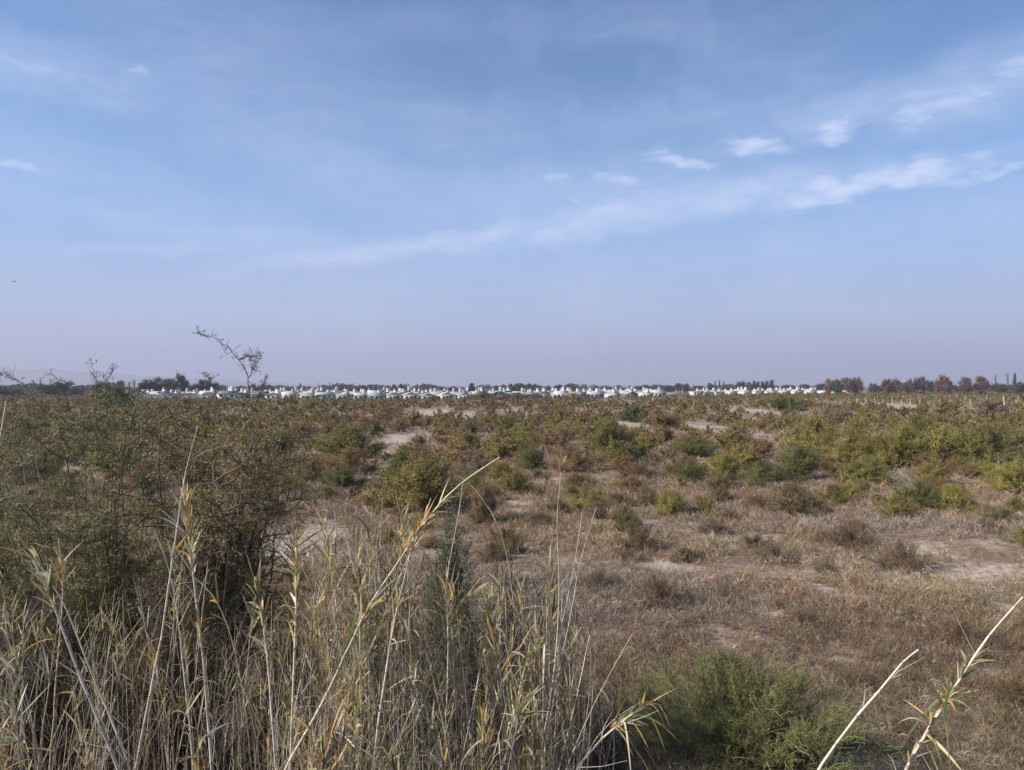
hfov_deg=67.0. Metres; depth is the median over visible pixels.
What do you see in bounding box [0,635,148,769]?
reed clump
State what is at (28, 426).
steppe shrub
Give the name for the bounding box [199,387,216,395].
village house
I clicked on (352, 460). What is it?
steppe shrub
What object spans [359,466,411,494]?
steppe shrub
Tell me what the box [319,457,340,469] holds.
steppe shrub
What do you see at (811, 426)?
steppe shrub
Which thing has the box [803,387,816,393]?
village house
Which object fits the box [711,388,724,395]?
village house
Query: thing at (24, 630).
reed clump
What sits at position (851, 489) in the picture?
steppe shrub
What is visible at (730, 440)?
steppe shrub
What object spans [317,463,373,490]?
steppe shrub
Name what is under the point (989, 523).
dry shrub
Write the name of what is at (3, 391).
broadleaf tree
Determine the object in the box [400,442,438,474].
steppe shrub
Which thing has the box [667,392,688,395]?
perimeter wall
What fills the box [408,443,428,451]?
steppe shrub
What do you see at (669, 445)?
steppe shrub
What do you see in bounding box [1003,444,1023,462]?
steppe shrub
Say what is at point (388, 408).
steppe shrub
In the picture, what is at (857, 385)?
broadleaf tree
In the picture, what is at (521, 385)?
broadleaf tree
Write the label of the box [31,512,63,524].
steppe shrub
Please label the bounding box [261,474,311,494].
steppe shrub
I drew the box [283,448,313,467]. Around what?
steppe shrub
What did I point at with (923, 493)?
steppe shrub
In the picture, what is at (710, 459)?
steppe shrub
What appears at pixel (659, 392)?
village house
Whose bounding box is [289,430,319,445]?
steppe shrub
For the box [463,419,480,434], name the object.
steppe shrub
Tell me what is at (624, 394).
village house
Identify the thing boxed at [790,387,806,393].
village house
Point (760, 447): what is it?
steppe shrub
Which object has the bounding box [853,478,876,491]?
steppe shrub
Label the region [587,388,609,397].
village house
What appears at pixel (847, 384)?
broadleaf tree
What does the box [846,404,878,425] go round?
steppe shrub
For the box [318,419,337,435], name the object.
steppe shrub
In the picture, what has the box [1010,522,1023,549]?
steppe shrub
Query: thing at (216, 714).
reed clump
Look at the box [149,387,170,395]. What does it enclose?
village house
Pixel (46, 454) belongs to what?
steppe shrub
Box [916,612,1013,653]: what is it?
dry shrub
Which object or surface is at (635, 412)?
steppe shrub
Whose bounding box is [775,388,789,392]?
village house
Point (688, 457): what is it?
steppe shrub
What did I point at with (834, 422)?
steppe shrub
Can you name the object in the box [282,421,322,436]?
steppe shrub
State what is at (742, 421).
steppe shrub
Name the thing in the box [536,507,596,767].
reed cane
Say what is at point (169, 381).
broadleaf tree
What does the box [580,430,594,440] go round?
steppe shrub
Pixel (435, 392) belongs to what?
village house
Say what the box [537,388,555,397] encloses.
village house
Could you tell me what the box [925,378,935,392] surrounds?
broadleaf tree
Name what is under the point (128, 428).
steppe shrub
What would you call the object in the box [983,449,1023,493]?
steppe shrub
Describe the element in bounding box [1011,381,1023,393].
broadleaf tree
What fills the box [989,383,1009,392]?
broadleaf tree
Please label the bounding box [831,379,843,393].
broadleaf tree
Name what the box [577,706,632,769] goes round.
reed cane
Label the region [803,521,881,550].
dry shrub
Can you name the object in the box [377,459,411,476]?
steppe shrub
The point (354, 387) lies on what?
broadleaf tree
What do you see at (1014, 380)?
poplar tree
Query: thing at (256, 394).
village house
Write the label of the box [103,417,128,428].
steppe shrub
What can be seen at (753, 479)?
steppe shrub
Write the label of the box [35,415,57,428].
steppe shrub
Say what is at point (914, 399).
wire fence
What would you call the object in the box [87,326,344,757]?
thorny tree
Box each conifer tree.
[764,381,770,389]
[769,379,774,388]
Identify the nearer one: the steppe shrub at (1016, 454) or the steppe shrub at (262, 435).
the steppe shrub at (1016, 454)
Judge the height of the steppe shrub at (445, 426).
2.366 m
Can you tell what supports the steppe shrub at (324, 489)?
on the ground at (998, 547)
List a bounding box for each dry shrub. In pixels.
[508,509,567,526]
[570,560,628,591]
[607,547,655,563]
[613,457,666,478]
[614,564,696,612]
[687,517,735,535]
[694,581,755,603]
[739,491,773,508]
[745,542,802,564]
[772,603,841,631]
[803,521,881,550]
[813,558,838,572]
[837,662,893,693]
[865,532,934,574]
[875,705,936,748]
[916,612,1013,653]
[959,517,1010,532]
[977,672,1023,709]
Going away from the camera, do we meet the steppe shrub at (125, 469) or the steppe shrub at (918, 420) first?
the steppe shrub at (125, 469)
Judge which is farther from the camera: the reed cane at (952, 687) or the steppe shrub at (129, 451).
the steppe shrub at (129, 451)
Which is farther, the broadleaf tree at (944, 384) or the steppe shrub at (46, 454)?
the broadleaf tree at (944, 384)
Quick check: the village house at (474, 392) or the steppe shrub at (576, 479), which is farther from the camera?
the village house at (474, 392)
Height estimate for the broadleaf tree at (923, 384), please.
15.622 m
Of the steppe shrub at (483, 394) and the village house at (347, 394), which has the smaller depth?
the steppe shrub at (483, 394)
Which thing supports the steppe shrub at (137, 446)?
on the ground at (998, 547)
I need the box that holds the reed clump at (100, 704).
[0,586,183,769]
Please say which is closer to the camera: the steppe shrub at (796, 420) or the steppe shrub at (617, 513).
the steppe shrub at (617, 513)
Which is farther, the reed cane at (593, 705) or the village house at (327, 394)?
the village house at (327, 394)
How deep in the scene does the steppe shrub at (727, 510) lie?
42.62 m
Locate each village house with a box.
[133,390,148,397]
[146,392,163,398]
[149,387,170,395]
[165,390,180,398]
[181,390,199,397]
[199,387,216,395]
[201,389,216,397]
[216,387,238,398]
[233,389,248,398]
[250,390,265,398]
[265,389,281,398]
[281,388,297,398]
[299,389,314,398]
[315,392,334,398]
[336,390,350,398]
[351,389,367,398]
[367,389,385,398]
[385,389,402,398]
[402,392,419,398]
[420,393,436,398]
[429,391,445,396]
[437,389,455,398]
[450,389,465,398]
[456,393,470,398]
[469,387,493,398]
[492,387,511,396]
[504,392,520,397]
[519,388,536,397]
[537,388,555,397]
[552,387,568,397]
[571,392,586,396]
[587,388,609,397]
[604,387,618,392]
[604,390,620,397]
[619,387,635,392]
[621,389,642,397]
[637,389,653,396]
[649,387,666,396]
[688,388,703,395]
[704,391,715,394]
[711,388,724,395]
[724,388,736,394]
[737,387,754,394]
[752,388,763,393]
[764,388,776,393]
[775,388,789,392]
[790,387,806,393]
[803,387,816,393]
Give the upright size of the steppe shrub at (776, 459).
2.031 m
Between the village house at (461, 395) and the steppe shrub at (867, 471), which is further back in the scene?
the village house at (461, 395)
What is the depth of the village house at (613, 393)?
434.75 m
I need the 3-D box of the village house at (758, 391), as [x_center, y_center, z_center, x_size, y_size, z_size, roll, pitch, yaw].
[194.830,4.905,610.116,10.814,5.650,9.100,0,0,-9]
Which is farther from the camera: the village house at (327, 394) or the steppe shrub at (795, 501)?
the village house at (327, 394)
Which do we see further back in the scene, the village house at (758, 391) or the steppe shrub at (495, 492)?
the village house at (758, 391)
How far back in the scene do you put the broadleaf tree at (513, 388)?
698.41 m
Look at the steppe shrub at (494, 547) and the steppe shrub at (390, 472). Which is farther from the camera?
the steppe shrub at (390, 472)
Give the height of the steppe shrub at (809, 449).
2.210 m
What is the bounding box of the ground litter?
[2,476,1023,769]
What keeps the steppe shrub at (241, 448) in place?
on the ground at (998, 547)
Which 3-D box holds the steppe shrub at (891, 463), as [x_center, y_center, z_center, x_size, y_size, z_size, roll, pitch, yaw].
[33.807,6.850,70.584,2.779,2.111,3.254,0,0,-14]
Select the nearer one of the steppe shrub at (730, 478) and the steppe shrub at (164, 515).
the steppe shrub at (164, 515)
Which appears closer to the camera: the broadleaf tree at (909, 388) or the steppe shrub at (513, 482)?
the steppe shrub at (513, 482)
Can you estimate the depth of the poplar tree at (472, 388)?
678.84 m
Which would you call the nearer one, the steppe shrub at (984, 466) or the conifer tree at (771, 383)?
the steppe shrub at (984, 466)
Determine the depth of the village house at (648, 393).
447.55 m
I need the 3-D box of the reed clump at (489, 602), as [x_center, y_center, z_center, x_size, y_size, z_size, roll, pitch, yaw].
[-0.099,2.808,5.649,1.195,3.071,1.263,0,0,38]
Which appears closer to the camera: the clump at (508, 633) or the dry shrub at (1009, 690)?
the clump at (508, 633)
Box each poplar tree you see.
[469,383,475,391]
[1011,373,1017,388]
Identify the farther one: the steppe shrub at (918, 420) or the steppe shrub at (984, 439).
the steppe shrub at (918, 420)
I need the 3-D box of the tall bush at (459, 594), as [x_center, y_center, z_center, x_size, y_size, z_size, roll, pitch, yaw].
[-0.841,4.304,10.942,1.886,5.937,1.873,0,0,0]
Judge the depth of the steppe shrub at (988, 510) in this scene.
42.04 m
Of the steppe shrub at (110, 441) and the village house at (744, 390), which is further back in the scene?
the village house at (744, 390)
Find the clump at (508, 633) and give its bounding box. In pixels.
[431,529,611,769]
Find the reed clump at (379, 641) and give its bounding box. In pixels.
[277,504,452,769]
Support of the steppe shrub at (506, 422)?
on the ground at (998, 547)
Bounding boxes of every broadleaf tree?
[0,386,13,395]
[5,388,27,395]
[35,383,61,396]
[45,379,75,394]
[65,387,84,394]
[84,381,116,394]
[114,380,126,390]
[137,377,167,390]
[160,378,176,386]
[167,382,182,391]
[175,371,189,391]
[195,379,210,390]
[206,382,218,390]
[348,386,360,390]
[510,385,516,391]
[518,383,524,390]
[554,384,561,390]
[663,385,672,391]
[674,383,684,391]
[684,383,689,391]
[735,381,746,388]
[746,382,752,389]
[781,384,794,388]
[814,383,825,389]
[822,377,835,393]
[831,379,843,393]
[840,377,851,393]
[849,377,855,392]
[853,377,863,392]
[880,378,892,393]
[891,376,900,392]
[904,377,914,392]
[913,377,921,392]
[919,375,926,394]
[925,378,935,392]
[930,374,955,394]
[956,376,972,393]
[973,375,992,395]
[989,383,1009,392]
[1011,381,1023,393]
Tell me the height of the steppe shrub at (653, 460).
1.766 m
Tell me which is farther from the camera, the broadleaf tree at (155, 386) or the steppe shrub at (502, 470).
the broadleaf tree at (155, 386)
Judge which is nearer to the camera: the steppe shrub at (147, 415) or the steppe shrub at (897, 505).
the steppe shrub at (897, 505)
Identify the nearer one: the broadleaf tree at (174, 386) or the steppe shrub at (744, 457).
the steppe shrub at (744, 457)
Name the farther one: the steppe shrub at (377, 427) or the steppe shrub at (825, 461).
the steppe shrub at (377, 427)
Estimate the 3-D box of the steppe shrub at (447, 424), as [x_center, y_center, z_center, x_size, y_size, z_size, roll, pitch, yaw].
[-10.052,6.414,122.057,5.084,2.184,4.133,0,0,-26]
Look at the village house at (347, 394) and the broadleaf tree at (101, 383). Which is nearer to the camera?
the village house at (347, 394)
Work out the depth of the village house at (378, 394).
400.75 m
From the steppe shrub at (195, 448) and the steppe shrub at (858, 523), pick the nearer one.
the steppe shrub at (858, 523)
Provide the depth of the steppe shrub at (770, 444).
84.00 m
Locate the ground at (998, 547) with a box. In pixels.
[0,385,1023,769]
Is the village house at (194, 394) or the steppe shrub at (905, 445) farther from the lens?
the village house at (194, 394)
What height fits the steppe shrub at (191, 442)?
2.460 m
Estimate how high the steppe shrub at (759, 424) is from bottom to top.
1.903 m
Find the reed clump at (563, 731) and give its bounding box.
[504,586,627,769]
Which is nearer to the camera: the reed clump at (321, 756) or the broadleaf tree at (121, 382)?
the reed clump at (321, 756)
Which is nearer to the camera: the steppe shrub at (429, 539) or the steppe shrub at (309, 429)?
the steppe shrub at (429, 539)
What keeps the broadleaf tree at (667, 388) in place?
on the ground at (998, 547)
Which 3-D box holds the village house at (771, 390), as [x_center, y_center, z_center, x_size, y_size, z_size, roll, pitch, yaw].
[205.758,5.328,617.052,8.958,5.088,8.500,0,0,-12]
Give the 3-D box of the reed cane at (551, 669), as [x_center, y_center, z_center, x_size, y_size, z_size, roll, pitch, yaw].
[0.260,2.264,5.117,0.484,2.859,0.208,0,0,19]
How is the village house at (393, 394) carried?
on the ground at (998, 547)
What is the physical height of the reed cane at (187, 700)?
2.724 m
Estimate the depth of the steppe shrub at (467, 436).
85.39 m
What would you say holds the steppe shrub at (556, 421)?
on the ground at (998, 547)
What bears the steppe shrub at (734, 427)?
on the ground at (998, 547)
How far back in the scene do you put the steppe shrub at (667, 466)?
64.72 m
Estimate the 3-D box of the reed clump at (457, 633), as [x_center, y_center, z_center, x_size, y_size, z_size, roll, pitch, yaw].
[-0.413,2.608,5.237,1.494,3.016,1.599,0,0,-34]
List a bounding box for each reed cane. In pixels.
[0,401,13,500]
[0,533,130,769]
[12,551,127,769]
[31,538,85,769]
[120,426,229,769]
[153,529,196,769]
[159,476,229,769]
[189,573,266,769]
[236,550,278,769]
[267,524,327,769]
[284,457,499,769]
[327,498,430,752]
[373,533,413,769]
[399,572,496,754]
[423,483,462,756]
[459,476,529,769]
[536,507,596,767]
[538,452,570,768]
[538,512,583,769]
[566,635,633,769]
[576,676,677,769]
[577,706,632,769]
[817,649,923,769]
[890,597,1023,769]
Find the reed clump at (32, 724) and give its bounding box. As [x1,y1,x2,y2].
[0,571,152,769]
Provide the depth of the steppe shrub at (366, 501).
46.99 m
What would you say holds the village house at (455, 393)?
on the ground at (998, 547)
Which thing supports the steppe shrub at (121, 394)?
on the ground at (998, 547)
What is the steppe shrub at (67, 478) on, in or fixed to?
on the ground at (998, 547)
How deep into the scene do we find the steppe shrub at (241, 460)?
63.44 m
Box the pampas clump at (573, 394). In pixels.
[563,392,580,401]
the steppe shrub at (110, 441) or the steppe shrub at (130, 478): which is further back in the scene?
the steppe shrub at (110, 441)
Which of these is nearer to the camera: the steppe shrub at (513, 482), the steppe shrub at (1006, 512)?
the steppe shrub at (1006, 512)
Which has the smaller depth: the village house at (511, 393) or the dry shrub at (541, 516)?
the dry shrub at (541, 516)
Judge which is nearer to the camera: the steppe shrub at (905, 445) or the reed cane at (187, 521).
the reed cane at (187, 521)
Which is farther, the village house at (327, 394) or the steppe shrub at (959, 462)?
the village house at (327, 394)
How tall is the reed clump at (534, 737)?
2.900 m
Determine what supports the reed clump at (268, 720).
on the ground at (998, 547)
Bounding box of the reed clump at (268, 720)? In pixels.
[159,553,374,769]
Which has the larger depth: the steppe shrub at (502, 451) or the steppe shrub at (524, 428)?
the steppe shrub at (524, 428)
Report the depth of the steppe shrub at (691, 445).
80.23 m
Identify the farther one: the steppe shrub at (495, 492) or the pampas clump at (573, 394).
the pampas clump at (573, 394)
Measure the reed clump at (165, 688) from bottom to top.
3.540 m
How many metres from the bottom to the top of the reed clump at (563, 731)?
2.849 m
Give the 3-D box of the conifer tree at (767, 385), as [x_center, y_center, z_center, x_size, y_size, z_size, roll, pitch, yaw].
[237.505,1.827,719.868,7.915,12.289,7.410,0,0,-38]
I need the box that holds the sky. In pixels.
[0,0,1023,385]
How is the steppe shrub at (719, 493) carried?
on the ground at (998, 547)
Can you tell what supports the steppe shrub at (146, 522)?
on the ground at (998, 547)
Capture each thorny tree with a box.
[0,357,263,769]
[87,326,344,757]
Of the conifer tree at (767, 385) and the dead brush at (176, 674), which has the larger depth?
the conifer tree at (767, 385)
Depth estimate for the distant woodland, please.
876.71 m
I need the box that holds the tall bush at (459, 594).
[412,480,489,769]
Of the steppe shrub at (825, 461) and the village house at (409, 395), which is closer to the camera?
the steppe shrub at (825, 461)
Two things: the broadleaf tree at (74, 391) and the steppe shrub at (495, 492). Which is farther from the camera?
the broadleaf tree at (74, 391)
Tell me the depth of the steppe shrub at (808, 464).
61.73 m
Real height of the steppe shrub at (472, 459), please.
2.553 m
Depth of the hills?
8467.87 m
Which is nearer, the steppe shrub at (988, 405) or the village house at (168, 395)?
the steppe shrub at (988, 405)
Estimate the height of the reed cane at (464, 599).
2.551 m
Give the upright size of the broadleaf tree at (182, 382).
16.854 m
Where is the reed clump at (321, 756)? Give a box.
[250,627,430,769]
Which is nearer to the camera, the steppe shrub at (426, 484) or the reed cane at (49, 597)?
the reed cane at (49, 597)
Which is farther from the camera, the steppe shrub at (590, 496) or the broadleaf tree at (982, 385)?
the broadleaf tree at (982, 385)
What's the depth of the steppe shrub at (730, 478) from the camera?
56.83 m
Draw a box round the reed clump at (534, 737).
[462,542,609,769]
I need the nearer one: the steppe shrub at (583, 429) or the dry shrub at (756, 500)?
the dry shrub at (756, 500)
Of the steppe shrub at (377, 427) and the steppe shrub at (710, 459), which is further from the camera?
the steppe shrub at (377, 427)
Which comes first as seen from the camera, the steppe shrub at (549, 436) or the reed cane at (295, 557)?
the reed cane at (295, 557)
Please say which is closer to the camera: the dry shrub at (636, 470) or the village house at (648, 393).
the dry shrub at (636, 470)
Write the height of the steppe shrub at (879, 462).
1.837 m
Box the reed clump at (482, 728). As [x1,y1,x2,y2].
[355,606,554,769]
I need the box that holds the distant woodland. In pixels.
[0,382,1016,392]
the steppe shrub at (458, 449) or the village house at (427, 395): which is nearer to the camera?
the steppe shrub at (458, 449)
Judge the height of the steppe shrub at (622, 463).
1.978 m
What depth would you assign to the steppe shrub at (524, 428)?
99.90 m
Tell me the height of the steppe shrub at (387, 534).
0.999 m
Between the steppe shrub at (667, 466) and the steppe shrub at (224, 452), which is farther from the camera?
the steppe shrub at (224, 452)
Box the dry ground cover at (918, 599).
[0,397,1023,769]
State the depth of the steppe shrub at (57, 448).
73.15 m
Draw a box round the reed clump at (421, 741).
[324,605,486,769]
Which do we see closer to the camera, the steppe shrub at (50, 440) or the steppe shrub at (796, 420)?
the steppe shrub at (50, 440)
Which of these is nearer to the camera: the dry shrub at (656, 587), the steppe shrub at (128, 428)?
the dry shrub at (656, 587)
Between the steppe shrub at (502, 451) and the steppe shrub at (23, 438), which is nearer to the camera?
the steppe shrub at (502, 451)
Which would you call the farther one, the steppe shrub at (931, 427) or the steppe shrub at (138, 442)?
the steppe shrub at (931, 427)
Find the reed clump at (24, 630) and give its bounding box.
[0,571,181,769]
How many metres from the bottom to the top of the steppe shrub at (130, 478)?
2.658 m
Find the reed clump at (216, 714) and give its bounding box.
[123,617,338,769]
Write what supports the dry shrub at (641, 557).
on the ground at (998, 547)
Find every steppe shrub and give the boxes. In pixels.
[0,415,19,425]
[1,446,69,486]
[10,414,36,430]
[12,441,69,476]
[13,436,31,447]
[16,488,47,498]
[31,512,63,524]
[34,436,58,446]
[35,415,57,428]
[40,442,78,464]
[41,495,78,509]
[51,478,87,498]
[52,472,80,484]
[59,444,91,461]
[77,421,101,433]
[81,433,109,453]
[89,382,147,408]
[92,439,152,473]
[94,432,117,445]
[97,417,123,433]
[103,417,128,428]
[109,437,153,456]
[110,455,134,477]
[114,457,179,490]
[118,417,141,436]
[125,435,150,449]
[129,422,158,440]
[130,408,161,423]
[138,503,174,521]
[138,513,169,531]
[156,451,204,478]
[163,441,189,457]
[165,418,193,435]
[166,459,236,485]
[167,396,195,406]
[178,436,207,443]
[181,440,227,469]
[185,436,206,454]
[189,414,216,426]
[196,419,225,435]
[198,443,230,457]
[212,412,257,423]
[220,412,245,428]
[223,450,265,461]
[224,452,251,475]
[229,427,253,443]
[230,460,285,484]
[235,433,259,453]
[256,431,267,441]
[259,428,296,459]
[260,428,292,444]
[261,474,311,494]
[263,455,285,473]
[264,510,291,520]
[266,411,291,427]
[276,404,305,415]
[277,428,297,440]
[281,453,327,480]
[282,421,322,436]
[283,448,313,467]
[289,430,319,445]
[306,419,391,457]
[310,484,345,498]
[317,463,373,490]
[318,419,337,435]
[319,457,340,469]
[320,444,381,474]
[329,418,357,438]
[347,446,507,512]
[352,416,376,429]
[354,493,390,506]
[359,416,386,432]
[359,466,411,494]
[360,405,411,418]
[375,525,407,545]
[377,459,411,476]
[383,418,410,430]
[387,445,413,463]
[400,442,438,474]
[403,433,426,444]
[404,511,438,530]
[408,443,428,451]
[409,446,441,464]
[418,535,446,547]
[428,424,485,447]
[432,419,462,427]
[434,422,448,433]
[440,434,489,466]
[444,429,485,449]
[447,463,481,478]
[449,446,497,474]
[450,424,481,444]
[456,468,489,491]
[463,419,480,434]
[463,477,497,522]
[468,389,496,399]
[472,540,509,562]
[476,460,528,476]
[478,428,541,453]
[483,458,529,483]
[484,442,517,460]
[485,524,516,542]
[487,482,506,498]
[490,393,539,400]
[491,411,518,430]
[491,429,512,438]
[496,468,535,494]
[497,535,532,553]
[506,450,534,461]
[513,441,548,469]
[515,422,539,441]
[515,431,543,446]
[527,467,552,479]
[533,425,575,444]
[539,495,573,514]
[542,444,602,471]
[544,418,584,432]
[552,423,575,438]
[559,470,586,489]
[560,484,583,498]
[564,481,614,508]
[570,420,599,437]
[574,413,654,461]
[579,473,596,485]
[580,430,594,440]
[582,499,609,518]
[587,454,609,466]
[603,452,648,472]
[605,491,639,505]
[607,503,639,524]
[607,519,661,550]
[610,511,643,534]
[611,474,653,489]
[615,402,655,422]
[625,427,645,436]
[633,484,663,506]
[634,429,664,449]
[638,449,665,467]
[642,412,689,427]
[649,486,689,515]
[651,426,677,441]
[658,460,692,474]
[661,453,711,483]
[665,441,678,452]
[665,543,700,563]
[669,451,698,463]
[670,434,719,456]
[675,429,711,442]
[684,494,722,514]
[698,468,734,491]
[701,454,720,467]
[702,449,743,476]
[708,482,734,501]
[709,425,748,449]
[712,506,741,521]
[713,424,757,436]
[715,439,762,466]
[720,470,740,485]
[730,416,756,427]
[730,457,811,484]
[733,429,751,442]
[734,530,775,551]
[739,471,768,488]
[742,436,775,457]
[745,420,770,428]
[746,436,780,453]
[751,476,835,517]
[757,392,811,415]
[766,440,825,480]
[767,447,790,463]
[775,408,842,451]
[777,413,800,427]
[778,442,824,458]
[789,413,804,429]
[806,412,844,436]
[807,421,900,465]
[812,406,859,422]
[813,482,851,503]
[816,453,849,471]
[820,451,907,483]
[834,516,870,532]
[837,418,879,442]
[838,479,865,497]
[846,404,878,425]
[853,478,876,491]
[856,454,887,470]
[864,416,941,466]
[874,449,904,468]
[874,494,919,517]
[887,475,945,509]
[905,455,956,481]
[907,414,933,433]
[908,449,964,474]
[912,476,957,491]
[921,395,968,413]
[921,421,953,436]
[921,472,940,483]
[923,423,978,457]
[932,480,986,513]
[938,418,1023,464]
[940,481,950,493]
[948,454,972,469]
[952,461,985,478]
[961,457,998,473]
[965,395,1014,416]
[965,501,1011,523]
[974,467,998,480]
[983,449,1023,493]
[993,421,1023,449]
[994,506,1018,521]
[997,494,1023,511]
[997,526,1022,544]
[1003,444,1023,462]
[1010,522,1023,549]
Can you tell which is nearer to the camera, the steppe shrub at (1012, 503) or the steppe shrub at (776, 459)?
the steppe shrub at (1012, 503)
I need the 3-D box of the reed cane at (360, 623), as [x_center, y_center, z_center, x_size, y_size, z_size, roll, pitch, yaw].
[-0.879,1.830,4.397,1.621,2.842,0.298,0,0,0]
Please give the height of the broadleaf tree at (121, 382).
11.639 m
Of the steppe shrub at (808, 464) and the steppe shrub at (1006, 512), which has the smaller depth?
the steppe shrub at (1006, 512)
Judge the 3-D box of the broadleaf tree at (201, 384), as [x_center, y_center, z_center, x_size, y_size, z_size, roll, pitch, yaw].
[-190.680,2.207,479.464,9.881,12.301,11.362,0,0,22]
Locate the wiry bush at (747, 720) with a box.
[609,631,906,769]
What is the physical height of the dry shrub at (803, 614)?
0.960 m
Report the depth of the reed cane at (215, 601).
5.40 m
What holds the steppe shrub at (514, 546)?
on the ground at (998, 547)
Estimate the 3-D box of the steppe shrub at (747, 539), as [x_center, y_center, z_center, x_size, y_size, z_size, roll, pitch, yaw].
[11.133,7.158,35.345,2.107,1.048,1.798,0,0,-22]
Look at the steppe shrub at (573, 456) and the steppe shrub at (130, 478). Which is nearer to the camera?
the steppe shrub at (130, 478)
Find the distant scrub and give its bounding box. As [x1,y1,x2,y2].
[0,390,1023,525]
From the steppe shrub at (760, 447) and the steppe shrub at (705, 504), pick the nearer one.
the steppe shrub at (705, 504)
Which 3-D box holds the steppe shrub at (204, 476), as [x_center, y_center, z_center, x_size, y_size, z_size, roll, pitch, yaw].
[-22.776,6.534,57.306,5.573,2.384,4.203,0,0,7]
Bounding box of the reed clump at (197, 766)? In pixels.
[87,674,370,769]
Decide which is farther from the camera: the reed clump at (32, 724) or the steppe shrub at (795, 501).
the steppe shrub at (795, 501)
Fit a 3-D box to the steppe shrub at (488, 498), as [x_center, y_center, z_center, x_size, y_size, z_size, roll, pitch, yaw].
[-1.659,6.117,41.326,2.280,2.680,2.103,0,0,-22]
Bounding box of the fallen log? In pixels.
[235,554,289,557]
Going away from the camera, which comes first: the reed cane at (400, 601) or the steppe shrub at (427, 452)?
the reed cane at (400, 601)
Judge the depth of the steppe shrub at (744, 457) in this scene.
72.52 m
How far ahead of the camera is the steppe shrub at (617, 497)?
48.25 m
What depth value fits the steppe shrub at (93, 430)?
118.36 m
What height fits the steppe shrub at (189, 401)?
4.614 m
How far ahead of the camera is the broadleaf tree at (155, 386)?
467.67 m
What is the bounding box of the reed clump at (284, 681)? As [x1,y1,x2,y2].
[222,526,382,769]
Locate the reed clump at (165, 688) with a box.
[65,529,251,769]
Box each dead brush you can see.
[0,530,144,769]
[61,500,268,769]
[217,553,341,769]
[280,472,468,769]
[555,645,669,769]
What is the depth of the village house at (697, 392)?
520.01 m
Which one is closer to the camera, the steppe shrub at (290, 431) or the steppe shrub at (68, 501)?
the steppe shrub at (68, 501)
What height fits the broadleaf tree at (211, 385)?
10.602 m
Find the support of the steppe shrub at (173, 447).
on the ground at (998, 547)
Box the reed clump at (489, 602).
[430,561,593,769]
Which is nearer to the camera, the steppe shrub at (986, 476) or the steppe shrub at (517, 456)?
the steppe shrub at (986, 476)
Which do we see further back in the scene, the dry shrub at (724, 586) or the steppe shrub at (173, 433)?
the steppe shrub at (173, 433)
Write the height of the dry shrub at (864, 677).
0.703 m
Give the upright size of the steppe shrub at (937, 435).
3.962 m
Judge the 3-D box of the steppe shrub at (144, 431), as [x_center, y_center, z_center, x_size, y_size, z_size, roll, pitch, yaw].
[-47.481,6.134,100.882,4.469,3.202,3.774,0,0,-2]
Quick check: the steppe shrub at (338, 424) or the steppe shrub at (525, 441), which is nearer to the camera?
the steppe shrub at (525, 441)
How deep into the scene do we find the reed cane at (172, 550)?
4.58 m
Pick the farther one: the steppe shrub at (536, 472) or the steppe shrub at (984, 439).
the steppe shrub at (984, 439)
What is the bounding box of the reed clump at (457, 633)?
[342,546,611,769]
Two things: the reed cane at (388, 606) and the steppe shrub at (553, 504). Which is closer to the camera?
the reed cane at (388, 606)
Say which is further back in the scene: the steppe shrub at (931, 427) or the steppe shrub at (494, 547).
the steppe shrub at (931, 427)
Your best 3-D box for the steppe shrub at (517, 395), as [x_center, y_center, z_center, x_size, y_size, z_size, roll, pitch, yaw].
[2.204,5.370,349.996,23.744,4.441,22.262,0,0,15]
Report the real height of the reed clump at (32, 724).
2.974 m
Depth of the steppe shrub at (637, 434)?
107.13 m
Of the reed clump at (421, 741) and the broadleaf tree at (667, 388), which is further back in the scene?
the broadleaf tree at (667, 388)
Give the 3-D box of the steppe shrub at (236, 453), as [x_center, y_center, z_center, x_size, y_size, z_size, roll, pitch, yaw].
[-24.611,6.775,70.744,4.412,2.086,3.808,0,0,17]
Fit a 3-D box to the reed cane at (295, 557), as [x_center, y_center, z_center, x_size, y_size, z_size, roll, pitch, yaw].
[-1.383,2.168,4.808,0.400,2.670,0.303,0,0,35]
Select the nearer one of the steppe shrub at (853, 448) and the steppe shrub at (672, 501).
the steppe shrub at (672, 501)
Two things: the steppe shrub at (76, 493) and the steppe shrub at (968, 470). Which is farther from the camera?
the steppe shrub at (968, 470)
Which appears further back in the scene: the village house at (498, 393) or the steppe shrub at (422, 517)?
the village house at (498, 393)
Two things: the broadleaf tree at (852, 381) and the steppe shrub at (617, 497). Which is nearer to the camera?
the steppe shrub at (617, 497)
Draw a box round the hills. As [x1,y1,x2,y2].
[0,367,327,385]
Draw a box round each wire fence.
[856,398,1020,405]
[906,395,1018,400]
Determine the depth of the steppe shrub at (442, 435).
95.79 m
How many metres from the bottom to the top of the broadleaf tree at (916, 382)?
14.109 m
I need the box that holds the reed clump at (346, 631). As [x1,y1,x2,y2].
[239,490,446,769]
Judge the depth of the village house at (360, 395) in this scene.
400.33 m
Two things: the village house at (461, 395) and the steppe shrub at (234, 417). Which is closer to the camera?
the steppe shrub at (234, 417)
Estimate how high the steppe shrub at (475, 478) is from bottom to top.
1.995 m
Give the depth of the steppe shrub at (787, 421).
126.17 m
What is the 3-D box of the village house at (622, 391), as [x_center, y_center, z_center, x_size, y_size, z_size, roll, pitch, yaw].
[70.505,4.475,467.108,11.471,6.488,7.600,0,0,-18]
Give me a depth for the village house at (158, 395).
397.09 m
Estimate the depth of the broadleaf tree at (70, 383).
500.86 m
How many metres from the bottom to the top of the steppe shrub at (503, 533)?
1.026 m

